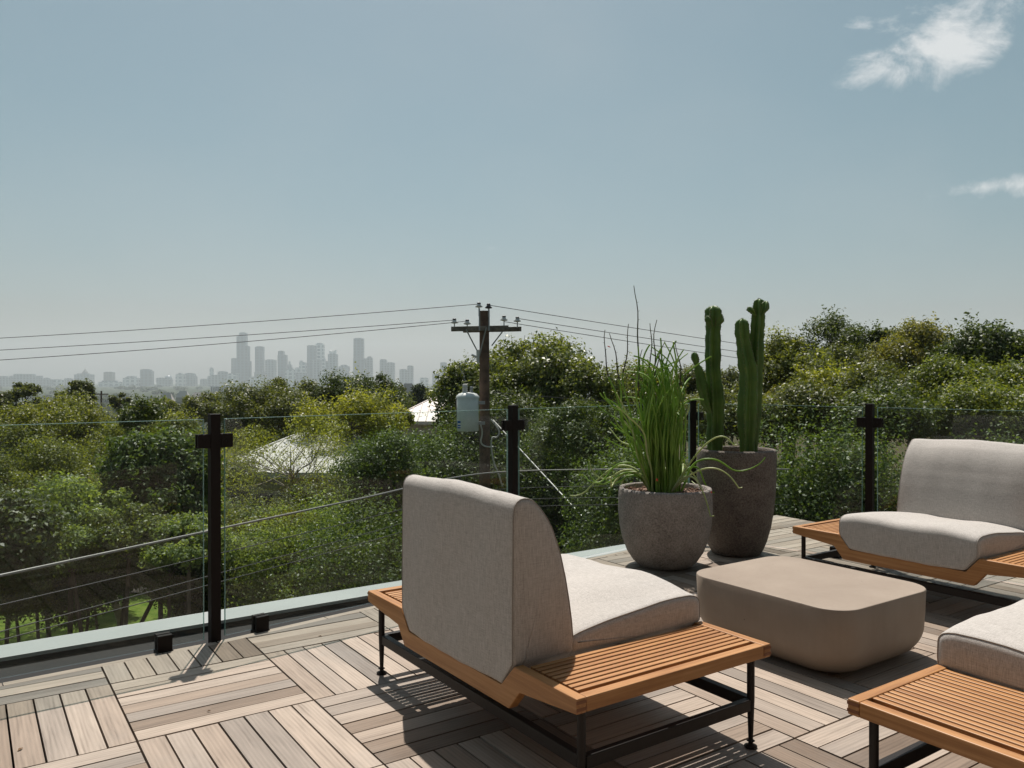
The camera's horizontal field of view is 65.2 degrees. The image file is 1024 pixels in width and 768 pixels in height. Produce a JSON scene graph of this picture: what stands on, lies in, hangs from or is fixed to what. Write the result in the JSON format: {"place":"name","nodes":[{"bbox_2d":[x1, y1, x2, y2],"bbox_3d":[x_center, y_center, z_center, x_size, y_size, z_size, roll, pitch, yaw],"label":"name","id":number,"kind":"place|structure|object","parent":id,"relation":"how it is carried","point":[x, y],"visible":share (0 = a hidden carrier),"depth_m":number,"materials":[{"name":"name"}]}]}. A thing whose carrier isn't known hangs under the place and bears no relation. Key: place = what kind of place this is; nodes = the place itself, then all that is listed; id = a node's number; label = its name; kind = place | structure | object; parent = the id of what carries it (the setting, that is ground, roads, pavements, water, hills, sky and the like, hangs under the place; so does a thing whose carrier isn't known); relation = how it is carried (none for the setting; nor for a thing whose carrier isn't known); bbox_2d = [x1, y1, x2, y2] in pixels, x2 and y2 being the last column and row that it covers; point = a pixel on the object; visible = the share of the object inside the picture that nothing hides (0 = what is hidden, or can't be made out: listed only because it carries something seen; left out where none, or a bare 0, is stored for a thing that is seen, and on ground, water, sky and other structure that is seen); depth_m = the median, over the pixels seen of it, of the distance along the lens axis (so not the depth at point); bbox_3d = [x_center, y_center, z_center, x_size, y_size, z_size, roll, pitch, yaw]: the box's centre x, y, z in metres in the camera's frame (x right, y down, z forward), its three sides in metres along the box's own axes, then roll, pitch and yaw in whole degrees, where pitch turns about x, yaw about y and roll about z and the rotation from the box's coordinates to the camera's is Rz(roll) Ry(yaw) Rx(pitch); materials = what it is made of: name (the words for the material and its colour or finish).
{"place":"outdoors","nodes":[
{"label":"outdoors","id":0,"kind":"place"},
{"bbox_2d":[0,383,1007,644],"bbox_3d":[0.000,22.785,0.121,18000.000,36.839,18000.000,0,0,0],"label":"ground","id":1,"kind":"structure","parent":0,"point":[136,611],"depth_m":25.55,"materials":[{"name":"plant"}]},
{"bbox_2d":[9,374,42,385],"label":"tower","id":2,"kind":"structure","parent":1,"relation":"on","point":[29,378],"depth_m":4943.99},
{"bbox_2d":[0,583,52,644],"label":"tree","id":3,"kind":"object","parent":1,"relation":"on","point":[21,608],"visible":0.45,"depth_m":14.10,"materials":[{"name":"green plant"}]},
{"bbox_2d":[11,382,42,465],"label":"tree","id":4,"kind":"object","parent":1,"relation":"on","point":[23,390],"visible":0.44,"depth_m":69.52,"materials":[{"name":"green plant"}]},
{"bbox_2d":[0,479,77,600],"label":"tree","id":5,"kind":"object","parent":1,"relation":"on","point":[27,530],"visible":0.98,"depth_m":12.85,"materials":[{"name":"green plant"}]},
{"bbox_2d":[1,572,80,642],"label":"tree","id":6,"kind":"object","parent":1,"relation":"on","point":[17,624],"visible":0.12,"depth_m":17.41,"materials":[{"name":"green plant"}]},
{"bbox_2d":[0,428,100,637],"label":"tree","id":7,"kind":"object","parent":1,"relation":"on","point":[40,463],"visible":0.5,"depth_m":21.97,"materials":[{"name":"green plant"}]},
{"bbox_2d":[5,430,110,617],"bbox_3d":[-13.229,4.252,23.985,4.461,5.743,4.210,0,0,0],"label":"tree","id":8,"kind":"object","parent":1,"relation":"on","point":[90,458],"visible":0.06,"depth_m":24.45,"materials":[{"name":"green plant"}]},
{"bbox_2d":[0,384,120,480],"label":"tree","id":9,"kind":"object","parent":1,"relation":"on","point":[81,429],"visible":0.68,"depth_m":33.29,"materials":[{"name":"green plant"}]},
{"bbox_2d":[12,470,140,633],"bbox_3d":[-8.567,4.506,15.512,2.721,5.684,3.381,0,0,0],"label":"tree","id":10,"kind":"object","parent":1,"relation":"on","point":[80,504],"visible":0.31,"depth_m":15.28,"materials":[{"name":"green plant"}]},
{"bbox_2d":[59,378,98,463],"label":"tree","id":11,"kind":"object","parent":1,"relation":"on","point":[86,386],"visible":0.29,"depth_m":61.83,"materials":[{"name":"green plant"}]},
{"bbox_2d":[40,521,125,632],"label":"tree","id":12,"kind":"object","parent":1,"relation":"on","point":[75,548],"visible":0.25,"depth_m":14.19,"materials":[{"name":"green plant"}]},
{"bbox_2d":[19,563,148,631],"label":"tree","id":13,"kind":"object","parent":1,"relation":"on","point":[58,609],"visible":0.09,"depth_m":18.16,"materials":[{"name":"green plant"}]},
{"bbox_2d":[42,556,137,631],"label":"tree","id":14,"kind":"object","parent":1,"relation":"on","point":[82,580],"visible":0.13,"depth_m":17.24,"materials":[{"name":"green plant"}]},
{"bbox_2d":[84,506,145,625],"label":"tree","id":15,"kind":"object","parent":1,"relation":"on","point":[114,594],"visible":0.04,"depth_m":17.03,"materials":[{"name":"green plant"}]},
{"bbox_2d":[108,392,131,417],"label":"tree","id":16,"kind":"object","parent":1,"relation":"on","point":[115,401],"visible":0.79,"depth_m":79.79,"materials":[{"name":"green plant"}]},
{"bbox_2d":[75,499,193,624],"bbox_3d":[-6.951,4.763,14.989,2.023,5.202,2.211,0,0,0],"label":"tree","id":17,"kind":"object","parent":1,"relation":"on","point":[111,534],"visible":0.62,"depth_m":14.48,"materials":[{"name":"green plant"}]},
{"bbox_2d":[106,390,168,592],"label":"tree","id":18,"kind":"object","parent":1,"relation":"on","point":[147,413],"visible":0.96,"depth_m":26.62,"materials":[{"name":"green plant"}]},
{"bbox_2d":[96,407,207,444],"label":"tree","id":19,"kind":"object","parent":1,"relation":"on","point":[180,423],"visible":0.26,"depth_m":29.45,"materials":[{"name":"green plant"}]},
{"bbox_2d":[87,422,231,619],"bbox_3d":[-7.375,4.059,16.935,2.787,6.510,3.097,0,0,-21],"label":"tree","id":20,"kind":"object","parent":1,"relation":"on","point":[166,471],"visible":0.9,"depth_m":16.49,"materials":[{"name":"green plant"}]},
{"bbox_2d":[116,510,243,617],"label":"tree","id":21,"kind":"object","parent":1,"relation":"on","point":[150,578],"visible":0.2,"depth_m":15.97,"materials":[{"name":"green plant"}]},
{"bbox_2d":[112,547,256,614],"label":"tree","id":22,"kind":"object","parent":1,"relation":"on","point":[179,587],"visible":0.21,"depth_m":16.77,"materials":[{"name":"green plant"}]},
{"bbox_2d":[151,390,226,425],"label":"tree","id":23,"kind":"object","parent":1,"relation":"on","point":[202,403],"visible":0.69,"depth_m":56.68,"materials":[{"name":"green plant"}]},
{"bbox_2d":[136,510,246,614],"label":"tree","id":24,"kind":"object","parent":1,"relation":"on","point":[182,549],"visible":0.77,"depth_m":14.18,"materials":[{"name":"green plant"}]},
{"bbox_2d":[150,561,242,618],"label":"tree","id":25,"kind":"object","parent":1,"relation":"on","point":[194,610],"visible":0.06,"depth_m":17.57,"materials":[{"name":"green plant"}]},
{"bbox_2d":[207,371,227,386],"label":"tower","id":26,"kind":"structure","parent":1,"relation":"on","point":[218,379],"depth_m":4842.02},
{"bbox_2d":[173,500,288,606],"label":"tree","id":27,"kind":"object","parent":1,"relation":"on","point":[199,593],"visible":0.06,"depth_m":17.82,"materials":[{"name":"green plant"}]},
{"bbox_2d":[170,476,309,616],"bbox_3d":[-6.437,4.567,18.969,4.125,5.437,3.988,0,0,0],"label":"tree","id":28,"kind":"object","parent":1,"relation":"on","point":[230,512],"visible":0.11,"depth_m":18.94,"materials":[{"name":"green plant"}]},
{"bbox_2d":[221,453,264,513],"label":"tree","id":29,"kind":"object","parent":1,"relation":"on","point":[232,495],"visible":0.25,"depth_m":25.84,"materials":[{"name":"green plant"}]},
{"bbox_2d":[236,332,251,385],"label":"tower","id":30,"kind":"structure","parent":1,"relation":"on","point":[243,366],"depth_m":5016.69,"materials":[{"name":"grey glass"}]},
{"bbox_2d":[221,419,294,454],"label":"tree","id":31,"kind":"object","parent":1,"relation":"on","point":[255,430],"visible":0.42,"depth_m":39.47,"materials":[{"name":"green plant"}]},
{"bbox_2d":[254,346,264,377],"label":"tower","id":32,"kind":"structure","parent":1,"relation":"on","point":[259,360],"depth_m":5089.28,"materials":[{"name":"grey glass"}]},
{"bbox_2d":[206,374,313,441],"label":"tree","id":33,"kind":"object","parent":1,"relation":"on","point":[246,405],"visible":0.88,"depth_m":40.82,"materials":[{"name":"green plant"}]},
{"bbox_2d":[194,457,383,608],"bbox_3d":[-4.755,4.455,17.527,3.902,5.724,3.909,0,0,-41],"label":"tall shrub","id":34,"kind":"object","parent":1,"relation":"on","point":[264,551],"visible":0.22,"depth_m":17.01,"materials":[{"name":"green plant"}]},
{"bbox_2d":[221,422,359,507],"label":"tree","id":35,"kind":"object","parent":1,"relation":"on","point":[279,468],"visible":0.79,"depth_m":22.86,"materials":[{"name":"green plant"}]},
{"bbox_2d":[246,549,378,602],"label":"tree","id":36,"kind":"object","parent":1,"relation":"on","point":[287,580],"visible":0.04,"depth_m":17.49,"materials":[{"name":"green plant"}]},
{"bbox_2d":[293,376,338,419],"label":"tree","id":37,"kind":"object","parent":1,"relation":"on","point":[307,385],"visible":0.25,"depth_m":44.80,"materials":[{"name":"green plant"}]},
{"bbox_2d":[222,433,416,575],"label":"house","id":38,"kind":"structure","parent":1,"relation":"on","point":[270,485],"depth_m":27.84,"materials":[{"name":"metal"}]},
{"bbox_2d":[262,465,401,531],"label":"tree","id":39,"kind":"object","parent":1,"relation":"on","point":[301,495],"visible":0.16,"depth_m":21.64,"materials":[{"name":"green plant"}]},
{"bbox_2d":[266,442,402,599],"bbox_3d":[-2.748,4.253,15.503,3.852,6.251,4.173,0,0,-27],"label":"tall shrub","id":40,"kind":"object","parent":1,"relation":"on","point":[381,562],"visible":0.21,"depth_m":14.87,"materials":[{"name":"green plant"}]},
{"bbox_2d":[276,484,401,582],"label":"tree","id":41,"kind":"object","parent":1,"relation":"on","point":[352,510],"visible":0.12,"depth_m":19.20,"materials":[{"name":"green plant"}]},
{"bbox_2d":[308,367,371,420],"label":"tree","id":42,"kind":"object","parent":1,"relation":"on","point":[338,383],"visible":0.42,"depth_m":45.08,"materials":[{"name":"green plant"}]},
{"bbox_2d":[283,361,409,447],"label":"tree","id":43,"kind":"object","parent":1,"relation":"on","point":[365,419],"visible":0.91,"depth_m":30.55,"materials":[{"name":"green plant"}]},
{"bbox_2d":[353,338,365,378],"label":"tower","id":44,"kind":"structure","parent":1,"relation":"on","point":[358,352],"depth_m":4977.63,"materials":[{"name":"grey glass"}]},
{"bbox_2d":[344,369,416,417],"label":"tree","id":45,"kind":"object","parent":1,"relation":"on","point":[368,383],"visible":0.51,"depth_m":46.78,"materials":[{"name":"green plant"}]},
{"bbox_2d":[320,423,447,521],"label":"tree","id":46,"kind":"object","parent":1,"relation":"on","point":[374,464],"visible":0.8,"depth_m":20.31,"materials":[{"name":"green plant"}]},
{"bbox_2d":[380,359,394,383],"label":"tower","id":47,"kind":"structure","parent":1,"relation":"on","point":[388,367],"depth_m":5054.45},
{"bbox_2d":[0,469,789,640],"bbox_3d":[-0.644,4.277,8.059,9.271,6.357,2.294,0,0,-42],"label":"cable railing","id":48,"kind":"object","parent":1,"relation":"on","point":[104,553],"visible":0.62,"depth_m":6.06,"materials":[{"name":"metal"}]},
{"bbox_2d":[323,410,490,555],"bbox_3d":[-3.427,4.038,28.076,6.588,6.328,6.104,0,0,0],"label":"tall shrub","id":49,"kind":"object","parent":1,"relation":"on","point":[429,458],"visible":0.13,"depth_m":27.24,"materials":[{"name":"green plant"}]},
{"bbox_2d":[404,382,427,406],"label":"tree","id":50,"kind":"object","parent":1,"relation":"on","point":[418,391],"visible":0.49,"depth_m":99.05,"materials":[{"name":"green plant"}]},
{"bbox_2d":[402,397,449,449],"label":"house","id":51,"kind":"structure","parent":1,"relation":"on","point":[423,420],"depth_m":44.52,"materials":[{"name":"metal"}]},
{"bbox_2d":[425,358,478,431],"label":"tree","id":52,"kind":"object","parent":1,"relation":"on","point":[453,373],"visible":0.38,"depth_m":31.57,"materials":[{"name":"green plant"}]},
{"bbox_2d":[407,400,556,517],"bbox_3d":[-1.188,3.832,28.923,7.121,6.894,5.628,0,0,0],"label":"tall shrub","id":53,"kind":"object","parent":1,"relation":"on","point":[474,450],"visible":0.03,"depth_m":27.97,"materials":[{"name":"green plant"}]},
{"bbox_2d":[451,302,520,488],"bbox_3d":[-0.830,2.310,25.692,2.276,9.862,1.092,0,0,0],"label":"utility pole","id":54,"kind":"object","parent":1,"relation":"on","point":[478,419],"visible":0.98,"depth_m":25.84,"materials":[{"name":"brown wood"}]},
{"bbox_2d":[5,320,451,349],"bbox_3d":[-16.958,-1.348,27.494,30.328,1.495,0.021,0,0,6],"label":"power line","id":55,"kind":"object","parent":54,"relation":"attached to","point":[227,336],"visible":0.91,"depth_m":26.75,"materials":[{"name":"black metal"}]},
{"bbox_2d":[3,321,464,359],"bbox_3d":[-15.097,-1.103,26.045,27.277,1.914,0.021,0,0,0],"label":"power line","id":56,"kind":"object","parent":54,"relation":"attached to","point":[231,342],"visible":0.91,"depth_m":26.06,"materials":[{"name":"black metal"}]},
{"bbox_2d":[6,304,476,337],"bbox_3d":[-17.111,-1.867,27.991,32.326,1.499,0.021,0,0,7],"label":"power line","id":57,"kind":"object","parent":54,"relation":"attached to","point":[243,322],"visible":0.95,"depth_m":26.97,"materials":[{"name":"black metal"}]},
{"bbox_2d":[435,380,557,456],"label":"tree","id":58,"kind":"object","parent":1,"relation":"on","point":[500,415],"visible":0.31,"depth_m":28.86,"materials":[{"name":"green plant"}]},
{"bbox_2d":[0,385,1005,458],"bbox_3d":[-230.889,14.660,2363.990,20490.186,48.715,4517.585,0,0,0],"label":"distant wood","id":59,"kind":"object","parent":1,"relation":"on","point":[130,387],"visible":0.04,"depth_m":2090.45,"materials":[{"name":"plant"}]},
{"bbox_2d":[434,327,606,421],"bbox_3d":[0.326,2.508,33.008,7.144,9.588,6.549,0,0,0],"label":"tree","id":60,"kind":"object","parent":1,"relation":"on","point":[512,370],"visible":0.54,"depth_m":31.14,"materials":[{"name":"green plant"}]},
{"bbox_2d":[470,389,619,553],"bbox_3d":[1.319,3.775,27.833,6.569,7.204,6.373,0,0,0],"label":"tall shrub","id":61,"kind":"object","parent":1,"relation":"on","point":[549,490],"visible":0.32,"depth_m":26.24,"materials":[{"name":"green plant"}]},
{"bbox_2d":[520,352,637,430],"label":"tree","id":62,"kind":"object","parent":1,"relation":"on","point":[577,382],"visible":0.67,"depth_m":30.11,"materials":[{"name":"green plant"}]},
{"bbox_2d":[523,393,644,519],"bbox_3d":[2.526,3.793,23.928,4.453,7.109,3.861,0,0,0],"label":"tree","id":63,"kind":"object","parent":1,"relation":"on","point":[567,423],"visible":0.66,"depth_m":23.35,"materials":[{"name":"green plant"}]},
{"bbox_2d":[543,419,644,553],"bbox_3d":[1.889,3.982,12.716,3.787,6.827,3.578,0,0,0],"label":"tall shrub","id":64,"kind":"object","parent":1,"relation":"on","point":[599,538],"visible":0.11,"depth_m":12.43,"materials":[{"name":"green plant"}]},
{"bbox_2d":[608,352,691,451],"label":"tree","id":65,"kind":"object","parent":1,"relation":"on","point":[626,376],"visible":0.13,"depth_m":33.05,"materials":[{"name":"green plant"}]},
{"bbox_2d":[671,363,705,474],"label":"tree","id":66,"kind":"object","parent":1,"relation":"on","point":[691,386],"visible":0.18,"depth_m":36.97,"materials":[{"name":"green plant"}]},
{"bbox_2d":[676,380,765,450],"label":"tree","id":67,"kind":"object","parent":1,"relation":"on","point":[730,412],"visible":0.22,"depth_m":17.36,"materials":[{"name":"green plant"}]},
{"bbox_2d":[721,364,739,445],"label":"tree","id":68,"kind":"object","parent":1,"relation":"on","point":[732,377],"visible":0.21,"depth_m":46.77,"materials":[{"name":"green plant"}]},
{"bbox_2d":[724,321,848,483],"bbox_3d":[9.387,2.303,26.819,4.622,8.873,4.163,0,0,0],"label":"tree","id":69,"kind":"object","parent":1,"relation":"on","point":[780,353],"visible":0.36,"depth_m":26.20,"materials":[{"name":"green plant"}]},
{"bbox_2d":[724,395,897,521],"bbox_3d":[3.966,3.652,11.483,3.773,6.999,3.189,0,0,0],"label":"tall shrub","id":70,"kind":"object","parent":1,"relation":"on","point":[796,512],"visible":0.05,"depth_m":10.83,"materials":[{"name":"green plant"}]},
{"bbox_2d":[758,372,864,499],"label":"tree","id":71,"kind":"object","parent":1,"relation":"on","point":[801,395],"visible":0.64,"depth_m":16.43,"materials":[{"name":"green plant"}]},
{"bbox_2d":[778,357,859,485],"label":"tree","id":72,"kind":"object","parent":1,"relation":"on","point":[816,374],"visible":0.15,"depth_m":21.89,"materials":[{"name":"green plant"}]},
{"bbox_2d":[794,304,870,469],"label":"tree","id":73,"kind":"object","parent":1,"relation":"on","point":[837,328],"visible":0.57,"depth_m":35.49,"materials":[{"name":"green plant"}]},
{"bbox_2d":[776,368,911,521],"bbox_3d":[5.062,3.404,11.248,3.343,7.253,3.287,0,0,16],"label":"tall shrub","id":74,"kind":"object","parent":1,"relation":"on","point":[854,482],"visible":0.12,"depth_m":10.79,"materials":[{"name":"green plant"}]},
{"bbox_2d":[822,336,891,383],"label":"tree","id":75,"kind":"object","parent":1,"relation":"on","point":[842,355],"visible":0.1,"depth_m":32.67,"materials":[{"name":"green plant"}]},
{"bbox_2d":[821,354,932,458],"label":"tree","id":76,"kind":"object","parent":1,"relation":"on","point":[865,374],"visible":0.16,"depth_m":20.55,"materials":[{"name":"green plant"}]},
{"bbox_2d":[865,319,899,467],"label":"tree","id":77,"kind":"object","parent":1,"relation":"on","point":[876,334],"visible":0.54,"depth_m":34.80,"materials":[{"name":"green plant"}]},
{"bbox_2d":[824,374,962,473],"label":"tree","id":78,"kind":"object","parent":1,"relation":"on","point":[921,423],"visible":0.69,"depth_m":15.26,"materials":[{"name":"green plant"}]},
{"bbox_2d":[859,311,958,444],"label":"tree","id":79,"kind":"object","parent":1,"relation":"on","point":[911,342],"visible":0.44,"depth_m":31.05,"materials":[{"name":"green plant"}]},
{"bbox_2d":[901,352,1010,439],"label":"tree","id":80,"kind":"object","parent":1,"relation":"on","point":[941,375],"visible":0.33,"depth_m":19.51,"materials":[{"name":"green plant"}]},
{"bbox_2d":[924,312,1023,370],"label":"tree","id":81,"kind":"object","parent":1,"relation":"on","point":[993,343],"visible":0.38,"depth_m":26.21,"materials":[{"name":"green plant"}]},
{"bbox_2d":[929,375,1023,443],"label":"tree","id":82,"kind":"object","parent":1,"relation":"on","point":[984,402],"visible":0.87,"depth_m":15.41,"materials":[{"name":"green plant"}]},
{"bbox_2d":[954,419,1023,443],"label":"shrub","id":83,"kind":"object","parent":1,"relation":"on","point":[1001,439],"depth_m":11.05,"materials":[{"name":"green plant"}]},
{"bbox_2d":[962,353,1023,440],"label":"tree","id":84,"kind":"object","parent":1,"relation":"on","point":[1014,374],"visible":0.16,"depth_m":18.77,"materials":[{"name":"green plant"}]},
{"bbox_3d":[0.044,4.632,2.035,13.287,6.725,10.420,0,0,0],"label":"terrace building","id":85,"kind":"object","parent":1,"relation":"on","visible":0},
{"bbox_2d":[0,599,373,767],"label":"subfloor","id":86,"kind":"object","parent":85,"relation":"on","point":[28,667],"visible":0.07,"depth_m":3.71,"materials":[{"name":"concrete"}]},
{"bbox_2d":[0,522,781,661],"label":"coping","id":87,"kind":"object","parent":86,"relation":"on","point":[19,650],"visible":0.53,"depth_m":3.98,"materials":[{"name":"metal"}]},
{"bbox_2d":[683,400,703,483],"bbox_3d":[1.400,0.658,6.203,0.160,1.067,0.048,0,0,-1],"label":"railing post","id":88,"kind":"object","parent":87,"relation":"on","point":[693,415],"visible":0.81,"depth_m":6.18,"materials":[{"name":"brown metal"}]},
{"bbox_2d":[0,515,1023,767],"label":"deck","id":89,"kind":"structure","parent":86,"relation":"on","point":[302,695],"depth_m":2.91,"materials":[{"name":"brown wood"}]},
{"bbox_2d":[0,419,203,653],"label":"glass panel","id":90,"kind":"object","parent":89,"relation":"on","point":[163,642],"visible":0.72,"depth_m":3.56,"materials":[{"name":"teal"}]},
{"bbox_2d":[195,414,232,642],"bbox_3d":[-1.376,0.672,3.703,0.160,1.067,0.048,0,0,-40],"label":"railing post","id":91,"kind":"object","parent":89,"relation":"on","point":[214,440],"visible":0.93,"depth_m":3.69,"materials":[{"name":"brown metal"}]},
{"bbox_2d":[224,409,507,635],"bbox_3d":[-0.685,0.685,4.344,1.788,1.054,0.068,0,0,-43],"label":"glass panel","id":92,"kind":"object","parent":89,"relation":"on","point":[260,622],"visible":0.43,"depth_m":3.84,"materials":[{"name":"teal"}]},
{"bbox_2d":[501,405,524,494],"bbox_3d":[0.006,0.665,4.983,0.160,1.067,0.049,0,0,-43],"label":"railing post","id":93,"kind":"object","parent":89,"relation":"on","point":[512,425],"visible":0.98,"depth_m":4.96,"materials":[{"name":"brown metal"}]},
{"bbox_2d":[367,475,770,767],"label":"lounge chair","id":94,"kind":"object","parent":89,"relation":"on","point":[497,604],"visible":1,"depth_m":2.58,"materials":[{"name":"fabric"}]},
{"bbox_2d":[518,403,689,495],"bbox_3d":[0.703,0.678,5.594,1.756,1.054,0.068,0,0,-41],"label":"glass panel","id":95,"kind":"object","parent":89,"relation":"on","point":[592,406],"visible":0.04,"depth_m":5.07,"materials":[{"name":"teal"}]},
{"bbox_2d":[618,482,712,570],"bbox_3d":[0.992,0.922,5.195,0.602,0.510,0.601,0,0,0],"label":"bowl planter","id":96,"kind":"object","parent":89,"relation":"on","point":[665,531],"visible":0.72,"depth_m":4.96,"materials":[{"name":"concrete"}]},
{"bbox_2d":[570,288,765,516],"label":"ornamental grass","id":97,"kind":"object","parent":96,"relation":"in","point":[661,428],"depth_m":5.14,"materials":[{"name":"plant"}]},
{"bbox_2d":[697,446,776,556],"bbox_3d":[1.560,0.812,5.574,0.536,0.726,0.535,0,0,0],"label":"tall planter","id":98,"kind":"object","parent":89,"relation":"on","point":[742,518],"visible":0.98,"depth_m":5.36,"materials":[{"name":"concrete"}]},
{"bbox_2d":[696,556,925,672],"bbox_3d":[1.335,1.036,3.631,0.704,0.300,0.816,0,0,-34],"label":"coffee table","id":99,"kind":"object","parent":89,"relation":"on","point":[818,616],"visible":0.91,"depth_m":3.38,"materials":[{"name":"beige concrete"}]},
{"bbox_2d":[856,404,883,511],"bbox_3d":[2.360,0.663,5.284,0.160,1.067,0.048,0,0,44],"label":"railing post","id":100,"kind":"object","parent":89,"relation":"on","point":[869,422],"visible":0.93,"depth_m":5.27,"materials":[{"name":"brown metal"}]},
{"bbox_2d":[792,439,1023,606],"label":"lounge chair","id":101,"kind":"object","parent":89,"relation":"on","point":[958,516],"visible":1,"depth_m":4.35,"materials":[{"name":"fabric"}]},
{"bbox_2d":[847,599,1023,767],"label":"lounge chair","id":102,"kind":"object","parent":89,"relation":"on","point":[964,697],"visible":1,"depth_m":2.19,"materials":[{"name":"brown wood"}]},
{"bbox_2d":[0,0,1023,383],"label":"sky","id":103,"kind":"structure","parent":0,"point":[164,164],"materials":[{"name":"blue"}]},
{"bbox_2d":[691,298,769,451],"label":"columnar cactus","id":104,"kind":"object","parent":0,"point":[750,355],"visible":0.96,"depth_m":5.59,"materials":[{"name":"plant"}]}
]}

